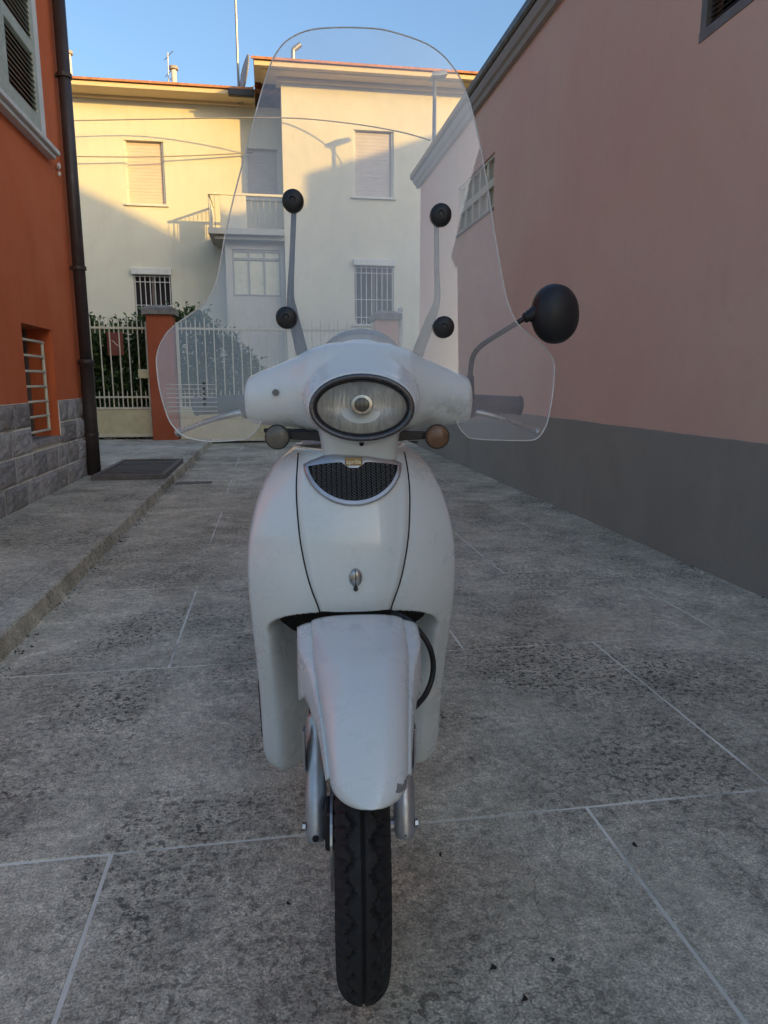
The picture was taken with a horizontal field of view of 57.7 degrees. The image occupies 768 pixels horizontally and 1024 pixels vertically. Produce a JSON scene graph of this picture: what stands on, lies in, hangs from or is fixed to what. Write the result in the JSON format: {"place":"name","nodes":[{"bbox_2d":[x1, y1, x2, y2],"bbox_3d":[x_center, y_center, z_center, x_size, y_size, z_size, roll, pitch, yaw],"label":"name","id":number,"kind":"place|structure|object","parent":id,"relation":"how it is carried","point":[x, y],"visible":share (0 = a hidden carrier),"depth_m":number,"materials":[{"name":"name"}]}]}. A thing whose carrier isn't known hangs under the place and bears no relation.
{"place":"outdoors","nodes":[
{"label":"outdoors","id":0,"kind":"place"},
{"bbox_2d":[0,439,211,662],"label":"pavement","id":1,"kind":"structure","parent":0,"point":[57,546],"depth_m":4.65,"materials":[{"name":"concrete"}]},
{"bbox_2d":[0,0,87,518],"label":"red building","id":2,"kind":"structure","parent":1,"relation":"on","point":[42,444],"depth_m":5.98,"materials":[{"name":"paint"}]},
{"bbox_2d":[0,0,59,158],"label":"window","id":3,"kind":"structure","parent":2,"relation":"in","point":[8,107],"depth_m":5.91,"materials":[{"name":"white stone"}]},
{"bbox_2d":[21,329,64,448],"bbox_3d":[-3.059,-1.081,5.996,0.290,1.000,0.830,-2,11,-9],"label":"window","id":4,"kind":"structure","parent":2,"relation":"in","point":[37,441],"depth_m":6.28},
{"bbox_2d":[55,163,60,176],"bbox_3d":[-3.080,-3.228,6.576,0.070,0.122,0.038,-2,11,-9],"label":"cable clip","id":5,"kind":"object","parent":2,"relation":"attached to","point":[58,165],"visible":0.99,"depth_m":6.57,"materials":[{"name":"metal"}]},
{"bbox_2d":[52,0,100,475],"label":"drainpipe","id":6,"kind":"object","parent":2,"relation":"attached to","point":[63,75],"visible":0.94,"depth_m":6.87,"materials":[{"name":"brown metal"}]},
{"bbox_2d":[89,316,152,436],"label":"metal gate","id":7,"kind":"structure","parent":1,"relation":"on","point":[123,421],"depth_m":11.78,"materials":[{"name":"white metal"}]},
{"bbox_2d":[107,332,123,354],"bbox_3d":[-4.468,-2.800,11.598,0.253,0.382,0.007,-2,11,-9],"label":"warning plate","id":8,"kind":"object","parent":7,"relation":"attached to","point":[114,343],"visible":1,"depth_m":11.60,"materials":[{"name":"red metal"}]},
{"bbox_2d":[91,458,182,479],"bbox_3d":[-2.670,-0.481,7.689,0.710,0.049,1.500,-2,11,-9],"label":"slatted mat","id":9,"kind":"object","parent":1,"relation":"on","point":[130,469],"visible":1,"depth_m":7.47,"materials":[{"name":"grey metal"}]},
{"bbox_2d":[141,305,180,439],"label":"gate pillar","id":10,"kind":"structure","parent":1,"relation":"on","point":[160,321],"depth_m":11.55,"materials":[{"name":"concrete"}]},
{"bbox_2d":[175,317,373,440],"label":"metal gate","id":11,"kind":"structure","parent":1,"relation":"on","point":[237,428],"depth_m":12.01,"materials":[{"name":"white metal"}]},
{"bbox_2d":[103,429,417,442],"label":"garden ground","id":12,"kind":"structure","parent":0,"point":[413,441],"depth_m":12.81,"materials":[{"name":"grey concrete"}]},
{"bbox_2d":[89,304,182,438],"bbox_3d":[-5.197,-2.396,12.268,3.321,2.650,1.351,-2,11,-9],"label":"hedge","id":13,"kind":"object","parent":12,"relation":"on","point":[95,338],"visible":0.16,"depth_m":12.08,"materials":[{"name":"green plant"}]},
{"bbox_2d":[165,301,267,441],"bbox_3d":[-2.957,-2.465,12.626,2.119,2.634,1.258,-2,11,-9],"label":"hedge","id":14,"kind":"object","parent":12,"relation":"on","point":[198,315],"visible":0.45,"depth_m":12.35,"materials":[{"name":"green plant"}]},
{"bbox_2d":[429,70,447,140],"bbox_3d":[1.038,-5.042,13.974,0.332,6.896,0.352,-2,11,-9],"label":"street lamp","id":15,"kind":"object","parent":12,"relation":"on","point":[440,75],"visible":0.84,"depth_m":13.38,"materials":[{"name":"metal"}]},
{"bbox_2d":[74,117,429,140],"bbox_3d":[-2.921,-7.914,14.608,7.930,0.980,0.969,2,11,10],"label":"cable","id":16,"kind":"object","parent":15,"relation":"attached to","point":[255,117],"visible":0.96,"depth_m":14.87,"materials":[{"name":"black rubber"}]},
{"bbox_2d":[71,56,477,395],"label":"cream house","id":17,"kind":"structure","parent":0,"point":[153,229],"depth_m":15.69,"materials":[{"name":"paint"}]},
{"bbox_2d":[69,50,72,75],"bbox_3d":[-6.901,-9.658,15.321,0.187,0.836,0.187,-2,11,-9],"label":"chimney pipe","id":18,"kind":"object","parent":17,"relation":"on","point":[70,53],"visible":0.35,"depth_m":15.26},
{"bbox_2d":[131,267,173,315],"bbox_3d":[-5.373,-4.957,16.269,0.955,1.371,0.245,-2,11,-9],"label":"window","id":19,"kind":"structure","parent":17,"relation":"in","point":[152,285],"depth_m":16.28,"materials":[{"name":"white metal"}]},
{"bbox_2d":[77,152,252,157],"bbox_3d":[-5.038,-7.956,15.527,4.178,0.341,0.030,-2,11,-12],"label":"cable","id":20,"kind":"object","parent":17,"relation":"attached to","point":[163,156],"visible":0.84,"depth_m":15.53,"materials":[{"name":"black rubber"}]},
{"bbox_2d":[164,51,172,81],"bbox_3d":[-4.892,-9.922,15.890,0.302,1.010,0.049,7,13,33],"label":"roof aerial","id":21,"kind":"object","parent":17,"relation":"attached to","point":[168,66],"visible":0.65,"depth_m":15.86,"materials":[{"name":"metal"}]},
{"bbox_2d":[169,65,177,81],"bbox_3d":[-4.710,-9.614,15.681,0.204,0.718,0.204,-2,11,-9],"label":"chimney pipe","id":22,"kind":"object","parent":17,"relation":"on","point":[173,69],"visible":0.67,"depth_m":15.60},
{"bbox_2d":[234,0,239,103],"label":"antenna mast","id":23,"kind":"object","parent":17,"relation":"on","point":[237,46],"visible":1,"depth_m":15.45,"materials":[{"name":"metal"}]},
{"bbox_2d":[240,54,262,102],"bbox_3d":[-3.070,-9.630,15.524,0.628,0.947,0.633,5,12,27],"label":"satellite dish","id":24,"kind":"object","parent":17,"relation":"attached to","point":[244,74],"visible":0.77,"depth_m":15.27,"materials":[{"name":"metal"}]},
{"bbox_2d":[232,249,281,324],"bbox_3d":[-2.864,-5.067,15.779,1.068,1.625,0.090,-2,11,-9],"label":"veranda window","id":25,"kind":"structure","parent":17,"relation":"in","point":[256,273],"depth_m":15.75,"materials":[{"name":"white glass"}]},
{"bbox_2d":[291,42,301,58],"bbox_3d":[-1.922,-10.043,15.327,0.239,0.512,0.110,-2,11,-9],"label":"roof vent","id":26,"kind":"object","parent":17,"relation":"on","point":[296,47],"visible":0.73,"depth_m":15.27,"materials":[{"name":"metal"}]},
{"bbox_2d":[352,258,395,325],"bbox_3d":[-0.226,-4.999,15.955,1.017,1.470,0.245,-2,11,-9],"label":"window","id":27,"kind":"structure","parent":17,"relation":"in","point":[373,277],"depth_m":15.99,"materials":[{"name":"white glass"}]},
{"bbox_2d":[65,0,525,88],"label":"sky","id":28,"kind":"structure","parent":0,"point":[117,39],"materials":[{"name":"blue"}]},
{"bbox_2d":[0,440,767,1023],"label":"courtyard","id":29,"kind":"structure","parent":0,"point":[602,710],"depth_m":1.78,"materials":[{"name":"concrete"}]},
{"bbox_2d":[175,481,212,483],"bbox_3d":[-2.009,-0.308,7.380,0.370,0.009,0.170,-2,11,-9],"label":"drain cover","id":30,"kind":"object","parent":29,"relation":"on","point":[200,482],"visible":1,"depth_m":7.38,"materials":[{"name":"grey metal"}]},
{"bbox_2d":[156,27,578,1006],"bbox_3d":[-0.039,-0.137,1.769,0.884,1.722,1.802,0,11,-2],"label":"scooter","id":31,"kind":"object","parent":29,"relation":"on","point":[350,563],"visible":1,"depth_m":1.34,"materials":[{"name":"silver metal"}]},
{"bbox_2d":[369,311,401,344],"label":"gate pillar","id":32,"kind":"structure","parent":29,"relation":"on","point":[385,322],"depth_m":12.02,"materials":[{"name":"paint"}]},
{"bbox_2d":[3,456,767,668],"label":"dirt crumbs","id":33,"kind":"object","parent":29,"relation":"on","point":[148,520],"visible":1,"depth_m":4.66,"materials":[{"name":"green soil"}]},
{"bbox_2d":[397,307,402,346],"bbox_3d":[0.284,-2.423,12.364,0.110,2.337,0.110,-2,11,-9],"label":"white post","id":34,"kind":"object","parent":29,"relation":"on","point":[400,330],"visible":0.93,"depth_m":12.19,"materials":[{"name":"white metal"}]},
{"bbox_3d":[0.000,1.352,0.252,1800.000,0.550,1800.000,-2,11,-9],"label":"ground","id":35,"kind":"structure","parent":0,"visible":0},
{"bbox_2d":[410,0,767,598],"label":"pink building","id":36,"kind":"structure","parent":35,"relation":"on","point":[624,145],"depth_m":4.74,"materials":[{"name":"paint"}]},
{"bbox_2d":[455,154,494,237],"bbox_3d":[1.108,-3.642,8.114,0.158,0.580,1.530,-2,11,-9],"label":"window","id":37,"kind":"structure","parent":36,"relation":"in","point":[474,200],"depth_m":8.16,"materials":[{"name":"white glass"}]},
{"bbox_2d":[698,0,753,43],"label":"window","id":38,"kind":"structure","parent":36,"relation":"in","point":[709,24],"depth_m":3.76,"materials":[{"name":"grey stone"}]}
]}

